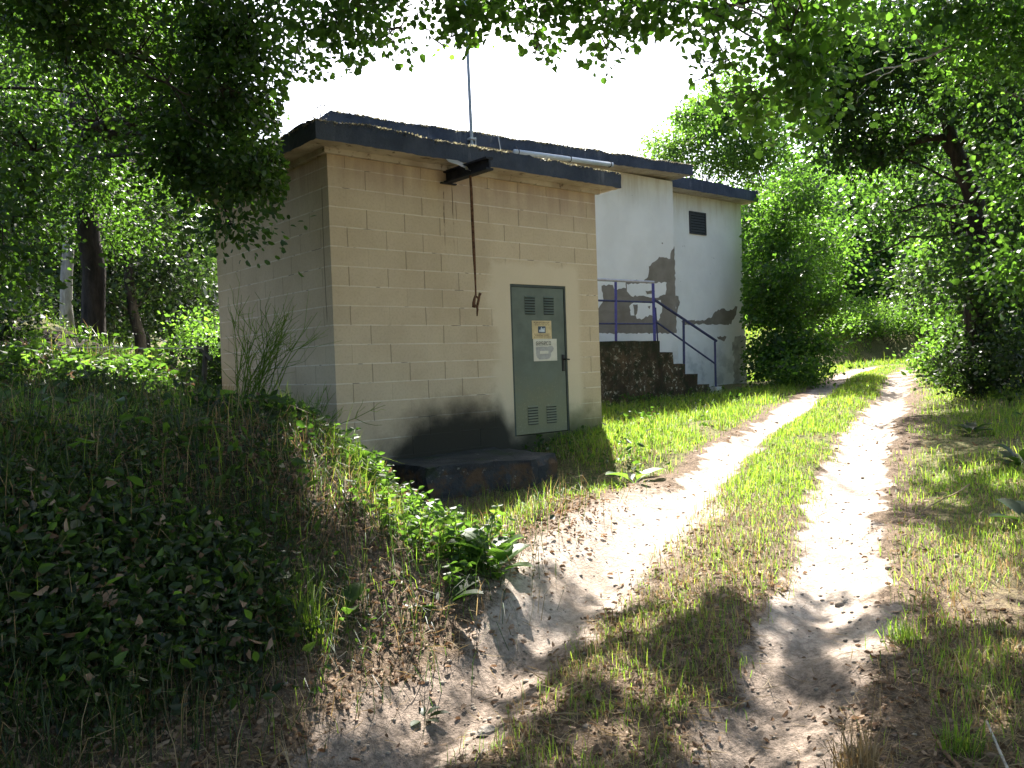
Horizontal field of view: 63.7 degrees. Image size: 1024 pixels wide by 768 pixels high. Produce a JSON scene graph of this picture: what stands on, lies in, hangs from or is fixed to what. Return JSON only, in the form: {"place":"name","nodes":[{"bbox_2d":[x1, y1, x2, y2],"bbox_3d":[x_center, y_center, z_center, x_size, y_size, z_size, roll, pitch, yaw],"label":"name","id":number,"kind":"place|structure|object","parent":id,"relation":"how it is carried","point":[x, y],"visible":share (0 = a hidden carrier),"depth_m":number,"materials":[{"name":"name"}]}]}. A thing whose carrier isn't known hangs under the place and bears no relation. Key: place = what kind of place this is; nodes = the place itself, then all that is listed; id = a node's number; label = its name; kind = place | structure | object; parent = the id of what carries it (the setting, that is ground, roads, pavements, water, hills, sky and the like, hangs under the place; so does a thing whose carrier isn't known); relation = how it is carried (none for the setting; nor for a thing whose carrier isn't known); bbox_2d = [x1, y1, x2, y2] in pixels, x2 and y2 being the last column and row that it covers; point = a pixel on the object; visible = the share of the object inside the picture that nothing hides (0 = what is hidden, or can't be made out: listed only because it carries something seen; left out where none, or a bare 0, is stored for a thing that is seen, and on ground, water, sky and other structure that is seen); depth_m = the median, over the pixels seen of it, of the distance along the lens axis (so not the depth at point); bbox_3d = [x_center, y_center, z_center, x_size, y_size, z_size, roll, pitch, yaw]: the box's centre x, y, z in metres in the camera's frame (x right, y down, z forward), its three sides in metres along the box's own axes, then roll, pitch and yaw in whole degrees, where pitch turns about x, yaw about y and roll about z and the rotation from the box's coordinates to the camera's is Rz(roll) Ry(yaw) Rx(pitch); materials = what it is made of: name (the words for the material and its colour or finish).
{"place":"outdoors","nodes":[
{"label":"outdoors","id":0,"kind":"place"},
{"bbox_2d":[0,0,1006,256],"label":"sky","id":1,"kind":"structure","parent":0,"point":[513,98],"materials":[{"name":"white"}]},
{"bbox_2d":[0,304,1023,767],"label":"ground","id":2,"kind":"structure","parent":0,"point":[618,550],"depth_m":4.30,"materials":[{"name":"beige sand"}]},
{"bbox_2d":[0,341,22,367],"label":"nettle","id":3,"kind":"object","parent":2,"relation":"on","point":[17,352],"visible":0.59,"depth_m":6.72,"materials":[{"name":"green plant"}]},
{"bbox_2d":[0,32,58,244],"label":"woodland tree","id":4,"kind":"object","parent":2,"relation":"on","point":[5,91],"visible":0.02,"depth_m":15.76,"materials":[{"name":"green plant"}]},
{"bbox_2d":[0,289,65,341],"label":"woodland shrub","id":5,"kind":"object","parent":2,"relation":"on","point":[11,321],"visible":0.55,"depth_m":9.79,"materials":[{"name":"green plant"}]},
{"bbox_2d":[0,8,75,333],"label":"pale trunk tree","id":6,"kind":"object","parent":2,"relation":"on","point":[66,296],"visible":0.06,"depth_m":13.30,"materials":[{"name":"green plant"}]},
{"bbox_2d":[0,277,77,322],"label":"woodland shrub","id":7,"kind":"object","parent":2,"relation":"on","point":[39,304],"visible":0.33,"depth_m":13.82,"materials":[{"name":"green plant"}]},
{"bbox_2d":[0,52,108,308],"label":"woodland tree","id":8,"kind":"object","parent":2,"relation":"on","point":[104,142],"visible":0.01,"depth_m":18.93,"materials":[{"name":"green plant"}]},
{"bbox_2d":[47,359,71,380],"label":"nettle","id":9,"kind":"object","parent":2,"relation":"on","point":[62,365],"visible":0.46,"depth_m":6.44,"materials":[{"name":"green plant"}]},
{"bbox_2d":[0,62,169,323],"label":"woodland tree","id":10,"kind":"object","parent":2,"relation":"on","point":[79,268],"visible":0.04,"depth_m":21.76,"materials":[{"name":"green plant"}]},
{"bbox_2d":[0,96,174,351],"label":"woodland tree","id":11,"kind":"object","parent":2,"relation":"on","point":[74,270],"visible":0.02,"depth_m":26.75,"materials":[{"name":"green plant"}]},
{"bbox_2d":[6,345,211,383],"bbox_3d":[-4.920,-0.218,8.896,3.181,0.573,0.199,-3,2,-25],"label":"wire fence","id":12,"kind":"object","parent":2,"relation":"on","point":[204,351],"visible":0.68,"depth_m":9.53,"materials":[{"name":"grey metal"}]},
{"bbox_2d":[11,13,217,356],"bbox_3d":[-8.466,-4.303,18.294,5.380,10.195,4.807,-3,2,-22],"label":"woodland tree","id":13,"kind":"object","parent":2,"relation":"on","point":[160,277],"visible":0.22,"depth_m":18.38,"materials":[{"name":"green plant"}]},
{"bbox_2d":[37,64,198,354],"bbox_3d":[-11.652,-5.226,24.005,6.229,11.804,5.566,-1,2,38],"label":"woodland tree","id":14,"kind":"object","parent":2,"relation":"on","point":[128,326],"visible":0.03,"depth_m":23.33,"materials":[{"name":"green plant"}]},
{"bbox_2d":[74,392,180,407],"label":"dock plant","id":15,"kind":"object","parent":2,"relation":"on","point":[120,396],"visible":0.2,"depth_m":5.50,"materials":[{"name":"green plant"}]},
{"bbox_2d":[76,95,213,358],"bbox_3d":[-15.338,-6.315,33.690,7.078,13.414,6.325,-2,1,1],"label":"woodland tree","id":16,"kind":"object","parent":2,"relation":"on","point":[148,344],"visible":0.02,"depth_m":34.00,"materials":[{"name":"green plant"}]},
{"bbox_2d":[0,0,335,345],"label":"dark oak","id":17,"kind":"object","parent":2,"relation":"on","point":[233,114],"visible":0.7,"depth_m":7.52,"materials":[{"name":"green plant"}]},
{"bbox_2d":[0,0,348,342],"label":"bank oak","id":18,"kind":"object","parent":2,"relation":"on","point":[78,33],"visible":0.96,"depth_m":6.55,"materials":[{"name":"green plant"}]},
{"bbox_2d":[106,40,249,368],"bbox_3d":[-8.947,-5.021,22.897,5.313,11.268,5.946,-2,1,5],"label":"woodland tree","id":19,"kind":"object","parent":2,"relation":"on","point":[183,300],"visible":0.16,"depth_m":22.03,"materials":[{"name":"green plant"}]},
{"bbox_2d":[133,413,227,434],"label":"dock plant","id":20,"kind":"object","parent":2,"relation":"on","point":[208,426],"visible":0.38,"depth_m":4.46,"materials":[{"name":"green plant"}]},
{"bbox_2d":[155,303,220,384],"bbox_3d":[-5.908,-0.343,16.060,2.184,2.546,2.610,-3,2,-40],"label":"woodland shrub","id":21,"kind":"object","parent":2,"relation":"on","point":[196,336],"visible":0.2,"depth_m":16.10,"materials":[{"name":"green plant"}]},
{"bbox_2d":[164,334,221,390],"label":"woodland shrub","id":22,"kind":"object","parent":2,"relation":"on","point":[215,374],"visible":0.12,"depth_m":13.26,"materials":[{"name":"green plant"}]},
{"bbox_2d":[140,65,250,378],"bbox_3d":[-13.396,-7.282,35.647,7.928,15.024,7.084,-1,2,24],"label":"woodland tree","id":23,"kind":"object","parent":2,"relation":"on","point":[195,296],"visible":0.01,"depth_m":35.88,"materials":[{"name":"green plant"}]},
{"bbox_2d":[0,341,423,766],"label":"undergrowth","id":24,"kind":"object","parent":2,"relation":"on","point":[95,479],"visible":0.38,"depth_m":3.87,"materials":[{"name":"green plant"}]},
{"bbox_2d":[152,82,289,342],"bbox_3d":[-9.396,-4.957,27.824,5.060,10.731,5.663,-2,1,-15],"label":"woodland tree","id":25,"kind":"object","parent":2,"relation":"on","point":[204,241],"visible":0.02,"depth_m":27.64,"materials":[{"name":"green plant"}]},
{"bbox_2d":[213,274,337,398],"bbox_3d":[-1.980,-0.285,6.928,1.073,1.289,1.016,-3,2,-40],"label":"broom shrub","id":26,"kind":"object","parent":2,"relation":"on","point":[261,373],"visible":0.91,"depth_m":6.87,"materials":[{"name":"green plant"}]},
{"bbox_2d":[0,351,557,749],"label":"tall undergrowth","id":27,"kind":"object","parent":2,"relation":"on","point":[93,601],"visible":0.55,"depth_m":3.24,"materials":[{"name":"green plant"}]},
{"bbox_2d":[276,561,348,658],"bbox_3d":[-0.941,0.997,3.720,0.370,0.461,0.574,-2,2,-19],"label":"grass tuft","id":28,"kind":"object","parent":2,"relation":"on","point":[313,616],"visible":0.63,"depth_m":3.66,"materials":[{"name":"plant"}]},
{"bbox_2d":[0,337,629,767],"bbox_3d":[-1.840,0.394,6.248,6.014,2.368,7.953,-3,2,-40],"label":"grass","id":29,"kind":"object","parent":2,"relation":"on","point":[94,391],"visible":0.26,"depth_m":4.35,"materials":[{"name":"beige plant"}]},
{"bbox_2d":[0,329,647,767],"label":"bank grass","id":30,"kind":"structure","parent":2,"relation":"on","point":[42,763],"depth_m":3.68,"materials":[{"name":"green plant"}]},
{"bbox_2d":[294,382,384,428],"bbox_3d":[-1.527,0.317,6.753,0.693,0.680,0.780,-3,2,-40],"label":"broom shrub","id":31,"kind":"object","parent":2,"relation":"on","point":[318,400],"visible":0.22,"depth_m":6.66,"materials":[{"name":"green plant"}]},
{"bbox_2d":[320,583,365,621],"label":"dock plant","id":32,"kind":"object","parent":2,"relation":"on","point":[355,594],"visible":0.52,"depth_m":3.99,"materials":[{"name":"green plant"}]},
{"bbox_2d":[345,478,377,510],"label":"nettle","id":33,"kind":"object","parent":2,"relation":"on","point":[353,489],"visible":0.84,"depth_m":4.75,"materials":[{"name":"green plant"}]},
{"bbox_2d":[338,421,396,491],"bbox_3d":[-0.962,0.478,5.322,0.480,0.508,0.481,-2,1,11],"label":"grass tuft","id":34,"kind":"object","parent":2,"relation":"on","point":[361,455],"visible":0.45,"depth_m":5.32,"materials":[{"name":"plant"}]},
{"bbox_2d":[361,457,382,489],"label":"nettle","id":35,"kind":"object","parent":2,"relation":"on","point":[373,463],"visible":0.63,"depth_m":5.25,"materials":[{"name":"green plant"}]},
{"bbox_2d":[378,474,396,507],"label":"nettle","id":36,"kind":"object","parent":2,"relation":"on","point":[386,483],"visible":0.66,"depth_m":5.12,"materials":[{"name":"green plant"}]},
{"bbox_2d":[380,507,397,532],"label":"nettle","id":37,"kind":"object","parent":2,"relation":"on","point":[384,510],"visible":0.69,"depth_m":4.73,"materials":[{"name":"green plant"}]},
{"bbox_2d":[188,118,620,460],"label":"block shed","id":38,"kind":"structure","parent":2,"relation":"on","point":[378,255],"depth_m":9.24,"materials":[{"name":"paint"}]},
{"bbox_2d":[469,176,481,315],"bbox_3d":[-0.403,-1.502,8.972,0.139,1.526,0.043,-3,2,-40],"label":"rusty hanging bar","id":39,"kind":"object","parent":38,"relation":"hanging from","point":[474,305],"visible":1,"depth_m":8.95,"materials":[{"name":"metal"}]},
{"bbox_2d":[510,284,569,435],"bbox_3d":[0.354,-0.303,10.179,0.916,1.831,0.111,-3,2,-40],"label":"door","id":40,"kind":"structure","parent":38,"relation":"in","point":[538,312],"depth_m":10.18,"materials":[{"name":"green paint"}]},
{"bbox_2d":[394,514,423,554],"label":"nettle","id":41,"kind":"object","parent":2,"relation":"on","point":[412,535],"visible":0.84,"depth_m":4.67,"materials":[{"name":"green plant"}]},
{"bbox_2d":[412,518,433,558],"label":"nettle","id":42,"kind":"object","parent":2,"relation":"on","point":[418,531],"visible":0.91,"depth_m":4.67,"materials":[{"name":"green plant"}]},
{"bbox_2d":[410,706,449,725],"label":"dock plant","id":43,"kind":"object","parent":2,"relation":"on","point":[421,711],"visible":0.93,"depth_m":3.60,"materials":[{"name":"green plant"}]},
{"bbox_2d":[426,499,440,527],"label":"nettle","id":44,"kind":"object","parent":2,"relation":"on","point":[437,507],"visible":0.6,"depth_m":5.14,"materials":[{"name":"green plant"}]},
{"bbox_2d":[305,424,577,547],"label":"lip grass","id":45,"kind":"structure","parent":2,"relation":"on","point":[517,507],"depth_m":5.68,"materials":[{"name":"plant"}]},
{"bbox_2d":[431,534,453,558],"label":"nettle","id":46,"kind":"object","parent":2,"relation":"on","point":[446,547],"visible":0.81,"depth_m":4.72,"materials":[{"name":"green plant"}]},
{"bbox_2d":[432,509,454,547],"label":"nettle","id":47,"kind":"object","parent":2,"relation":"on","point":[447,521],"visible":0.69,"depth_m":4.83,"materials":[{"name":"green plant"}]},
{"bbox_2d":[412,579,483,607],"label":"dock plant","id":48,"kind":"object","parent":2,"relation":"on","point":[459,588],"visible":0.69,"depth_m":4.38,"materials":[{"name":"green plant"}]},
{"bbox_2d":[443,561,462,591],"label":"nettle","id":49,"kind":"object","parent":2,"relation":"on","point":[446,577],"visible":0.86,"depth_m":4.48,"materials":[{"name":"green plant"}]},
{"bbox_2d":[444,513,464,550],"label":"nettle","id":50,"kind":"object","parent":2,"relation":"on","point":[460,516],"visible":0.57,"depth_m":4.86,"materials":[{"name":"green plant"}]},
{"bbox_2d":[448,546,469,571],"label":"nettle","id":51,"kind":"object","parent":2,"relation":"on","point":[456,558],"visible":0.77,"depth_m":4.65,"materials":[{"name":"green plant"}]},
{"bbox_2d":[457,560,479,586],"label":"nettle","id":52,"kind":"object","parent":2,"relation":"on","point":[465,563],"visible":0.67,"depth_m":4.53,"materials":[{"name":"green plant"}]},
{"bbox_2d":[382,447,557,500],"bbox_3d":[-0.395,1.107,8.714,1.616,0.675,1.238,-3,2,-40],"label":"concrete pad","id":53,"kind":"object","parent":2,"relation":"on","point":[467,472],"visible":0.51,"depth_m":8.32,"materials":[{"name":"concrete"}]},
{"bbox_2d":[6,225,949,363],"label":"woods","id":54,"kind":"object","parent":2,"relation":"on","point":[157,352],"depth_m":47.49,"materials":[{"name":"green plant"}]},
{"bbox_2d":[468,537,490,566],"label":"nettle","id":55,"kind":"object","parent":2,"relation":"on","point":[479,545],"visible":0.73,"depth_m":4.72,"materials":[{"name":"green plant"}]},
{"bbox_2d":[473,529,493,571],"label":"nettle","id":56,"kind":"object","parent":2,"relation":"on","point":[482,533],"visible":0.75,"depth_m":4.75,"materials":[{"name":"green plant"}]},
{"bbox_2d":[475,725,495,736],"bbox_3d":[-0.107,1.450,3.436,0.097,0.050,0.067,-3,2,-40],"label":"stone","id":57,"kind":"object","parent":2,"relation":"on","point":[486,730],"visible":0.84,"depth_m":3.42,"materials":[{"name":"stone"}]},
{"bbox_2d":[447,528,532,571],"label":"dock plant","id":58,"kind":"object","parent":2,"relation":"on","point":[510,550],"visible":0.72,"depth_m":4.79,"materials":[{"name":"green plant"}]},
{"bbox_2d":[478,555,502,578],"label":"nettle","id":59,"kind":"object","parent":2,"relation":"on","point":[494,573],"visible":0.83,"depth_m":4.71,"materials":[{"name":"green plant"}]},
{"bbox_2d":[484,512,500,545],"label":"nettle","id":60,"kind":"object","parent":2,"relation":"on","point":[492,518],"visible":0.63,"depth_m":4.96,"materials":[{"name":"green plant"}]},
{"bbox_2d":[483,504,505,536],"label":"nettle","id":61,"kind":"object","parent":2,"relation":"on","point":[498,528],"visible":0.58,"depth_m":5.30,"materials":[{"name":"green plant"}]},
{"bbox_2d":[491,536,508,579],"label":"nettle","id":62,"kind":"object","parent":2,"relation":"on","point":[495,565],"visible":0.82,"depth_m":4.72,"materials":[{"name":"green plant"}]},
{"bbox_2d":[0,289,1023,767],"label":"green grass","id":63,"kind":"structure","parent":2,"relation":"on","point":[728,411],"depth_m":6.56,"materials":[{"name":"green plant"}]},
{"bbox_2d":[0,340,1023,767],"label":"leaf litter","id":64,"kind":"object","parent":2,"relation":"on","point":[520,714],"visible":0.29,"depth_m":3.64,"materials":[{"name":"plant"}]},
{"bbox_2d":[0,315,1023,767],"bbox_3d":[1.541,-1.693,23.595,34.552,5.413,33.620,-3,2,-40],"label":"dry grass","id":65,"kind":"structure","parent":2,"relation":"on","point":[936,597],"depth_m":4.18,"materials":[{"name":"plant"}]},
{"bbox_2d":[0,306,1023,715],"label":"weeds","id":66,"kind":"object","parent":2,"relation":"on","point":[138,482],"visible":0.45,"depth_m":5.12,"materials":[{"name":"green plant"}]},
{"bbox_2d":[316,110,757,386],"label":"white building","id":67,"kind":"structure","parent":2,"relation":"on","point":[669,230],"depth_m":17.10,"materials":[{"name":"paint"}]},
{"bbox_2d":[464,1,475,145],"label":"antenna mast","id":68,"kind":"object","parent":67,"relation":"attached to","point":[471,138],"visible":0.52,"depth_m":13.26,"materials":[{"name":"metal"}]},
{"bbox_2d":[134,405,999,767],"bbox_3d":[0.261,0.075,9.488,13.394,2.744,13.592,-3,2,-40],"label":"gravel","id":69,"kind":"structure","parent":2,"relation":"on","point":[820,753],"depth_m":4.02,"materials":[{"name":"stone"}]},
{"bbox_2d":[246,0,977,159],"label":"overhanging alder","id":70,"kind":"object","parent":2,"relation":"on","point":[800,79],"visible":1,"depth_m":5.94,"materials":[{"name":"green plant"}]},
{"bbox_2d":[605,468,662,482],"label":"dock plant","id":71,"kind":"object","parent":2,"relation":"on","point":[630,475],"visible":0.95,"depth_m":7.58,"materials":[{"name":"green plant"}]},
{"bbox_2d":[599,341,708,405],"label":"concrete steps","id":72,"kind":"structure","parent":2,"relation":"on","point":[635,368],"depth_m":15.12,"materials":[{"name":"concrete"}]},
{"bbox_2d":[597,278,721,392],"bbox_3d":[2.324,-0.776,15.197,4.860,2.280,0.160,-3,2,-40],"label":"blue railing","id":73,"kind":"object","parent":72,"relation":"attached to","point":[654,317],"visible":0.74,"depth_m":15.47,"materials":[{"name":"metal"}]},
{"bbox_2d":[636,51,804,204],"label":"sapling tree","id":74,"kind":"object","parent":2,"relation":"on","point":[726,157],"visible":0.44,"depth_m":24.50,"materials":[{"name":"green plant"}]},
{"bbox_2d":[639,0,809,143],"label":"shade alder","id":75,"kind":"object","parent":2,"relation":"on","point":[698,116],"visible":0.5,"depth_m":20.30,"materials":[{"name":"green plant"}]},
{"bbox_2d":[738,170,809,326],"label":"tree","id":76,"kind":"object","parent":2,"relation":"on","point":[744,213],"visible":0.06,"depth_m":37.27,"materials":[{"name":"green plant"}]},
{"bbox_2d":[745,339,845,388],"bbox_3d":[6.078,-0.288,17.573,2.388,1.348,2.342,-3,2,-40],"label":"track shrub","id":77,"kind":"object","parent":2,"relation":"on","point":[789,371],"visible":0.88,"depth_m":17.22,"materials":[{"name":"green plant"}]},
{"bbox_2d":[742,150,871,314],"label":"tree","id":78,"kind":"object","parent":2,"relation":"on","point":[834,192],"visible":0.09,"depth_m":36.43,"materials":[{"name":"green plant"}]},
{"bbox_2d":[739,146,877,386],"bbox_3d":[6.949,-2.747,19.333,3.105,5.701,5.331,-1,2,21],"label":"bushy alder","id":79,"kind":"object","parent":2,"relation":"on","point":[791,320],"visible":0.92,"depth_m":18.86,"materials":[{"name":"green plant"}]},
{"bbox_2d":[750,146,893,307],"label":"tree","id":80,"kind":"object","parent":2,"relation":"on","point":[822,168],"visible":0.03,"depth_m":48.08,"materials":[{"name":"green plant"}]},
{"bbox_2d":[769,107,907,182],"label":"tree","id":81,"kind":"object","parent":2,"relation":"on","point":[851,161],"visible":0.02,"depth_m":59.38,"materials":[{"name":"green plant"}]},
{"bbox_2d":[790,676,916,767],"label":"grass tuft","id":82,"kind":"object","parent":2,"relation":"on","point":[861,759],"visible":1,"depth_m":2.94,"materials":[{"name":"plant"}]},
{"bbox_2d":[810,165,921,319],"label":"tree","id":83,"kind":"object","parent":2,"relation":"on","point":[867,289],"visible":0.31,"depth_m":45.35,"materials":[{"name":"green plant"}]},
{"bbox_2d":[801,286,948,345],"bbox_3d":[13.880,-2.635,32.719,13.249,2.708,4.082,-3,2,-40],"label":"bramble thicket","id":84,"kind":"object","parent":2,"relation":"on","point":[873,322],"visible":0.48,"depth_m":31.93,"materials":[{"name":"green plant"}]},
{"bbox_2d":[728,0,1023,395],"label":"alder","id":85,"kind":"object","parent":2,"relation":"on","point":[884,145],"visible":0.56,"depth_m":12.81,"materials":[{"name":"green plant"}]},
{"bbox_2d":[843,165,937,300],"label":"tree","id":86,"kind":"object","parent":2,"relation":"on","point":[887,182],"visible":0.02,"depth_m":47.58,"materials":[{"name":"green plant"}]},
{"bbox_2d":[872,608,921,647],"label":"grass tuft","id":87,"kind":"object","parent":2,"relation":"on","point":[902,631],"visible":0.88,"depth_m":3.93,"materials":[{"name":"plant"}]},
{"bbox_2d":[882,114,960,309],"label":"woodland tree","id":88,"kind":"object","parent":2,"relation":"on","point":[906,268],"visible":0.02,"depth_m":30.39,"materials":[{"name":"green plant"}]},
{"bbox_2d":[860,36,1000,346],"bbox_3d":[10.358,-4.728,19.327,4.301,9.122,4.813,-3,2,-20],"label":"woodland tree","id":89,"kind":"object","parent":2,"relation":"on","point":[953,227],"visible":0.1,"depth_m":20.08,"materials":[{"name":"green plant"}]},
{"bbox_2d":[840,0,1023,320],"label":"edge alder","id":90,"kind":"object","parent":2,"relation":"on","point":[953,15],"visible":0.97,"depth_m":8.31,"materials":[{"name":"green plant"}]},
{"bbox_2d":[867,165,1011,335],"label":"tree","id":91,"kind":"object","parent":2,"relation":"on","point":[908,259],"visible":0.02,"depth_m":25.70,"materials":[{"name":"green plant"}]},
{"bbox_2d":[886,301,1019,386],"bbox_3d":[8.652,-0.698,15.936,2.648,1.850,2.289,-2,1,0],"label":"track shrub","id":92,"kind":"object","parent":2,"relation":"on","point":[930,351],"visible":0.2,"depth_m":15.99,"materials":[{"name":"green plant"}]},
{"bbox_2d":[887,16,1023,376],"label":"woodland tree","id":93,"kind":"object","parent":2,"relation":"on","point":[944,173],"visible":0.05,"depth_m":15.61,"materials":[{"name":"green plant"}]},
{"bbox_2d":[902,202,1010,337],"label":"tree","id":94,"kind":"object","parent":2,"relation":"on","point":[932,326],"visible":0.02,"depth_m":22.03,"materials":[{"name":"green plant"}]},
{"bbox_2d":[906,297,1023,401],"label":"track shrub","id":95,"kind":"object","parent":2,"relation":"on","point":[959,370],"visible":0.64,"depth_m":12.37,"materials":[{"name":"green plant"}]},
{"bbox_2d":[929,703,1001,767],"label":"grass tuft","id":96,"kind":"object","parent":2,"relation":"on","point":[961,742],"visible":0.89,"depth_m":3.02,"materials":[{"name":"plant"}]},
{"bbox_2d":[912,104,1022,258],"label":"tree","id":97,"kind":"object","parent":2,"relation":"on","point":[958,221],"visible":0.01,"depth_m":18.62,"materials":[{"name":"green plant"}]},
{"bbox_2d":[954,422,992,433],"bbox_3d":[4.823,0.470,8.624,0.368,0.136,0.443,-1,2,30],"label":"burdock","id":98,"kind":"object","parent":2,"relation":"on","point":[969,427],"visible":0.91,"depth_m":8.64,"materials":[{"name":"green plant"}]},
{"bbox_2d":[958,285,1023,403],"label":"track shrub","id":99,"kind":"object","parent":2,"relation":"on","point":[1010,357],"visible":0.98,"depth_m":10.84,"materials":[{"name":"green plant"}]},
{"bbox_2d":[988,498,1023,520],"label":"burdock","id":100,"kind":"object","parent":2,"relation":"on","point":[1017,506],"visible":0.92,"depth_m":5.43,"materials":[{"name":"green plant"}]},
{"bbox_2d":[990,444,1023,467],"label":"burdock","id":101,"kind":"object","parent":2,"relation":"on","point":[1008,452],"visible":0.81,"depth_m":6.99,"materials":[{"name":"green plant"}]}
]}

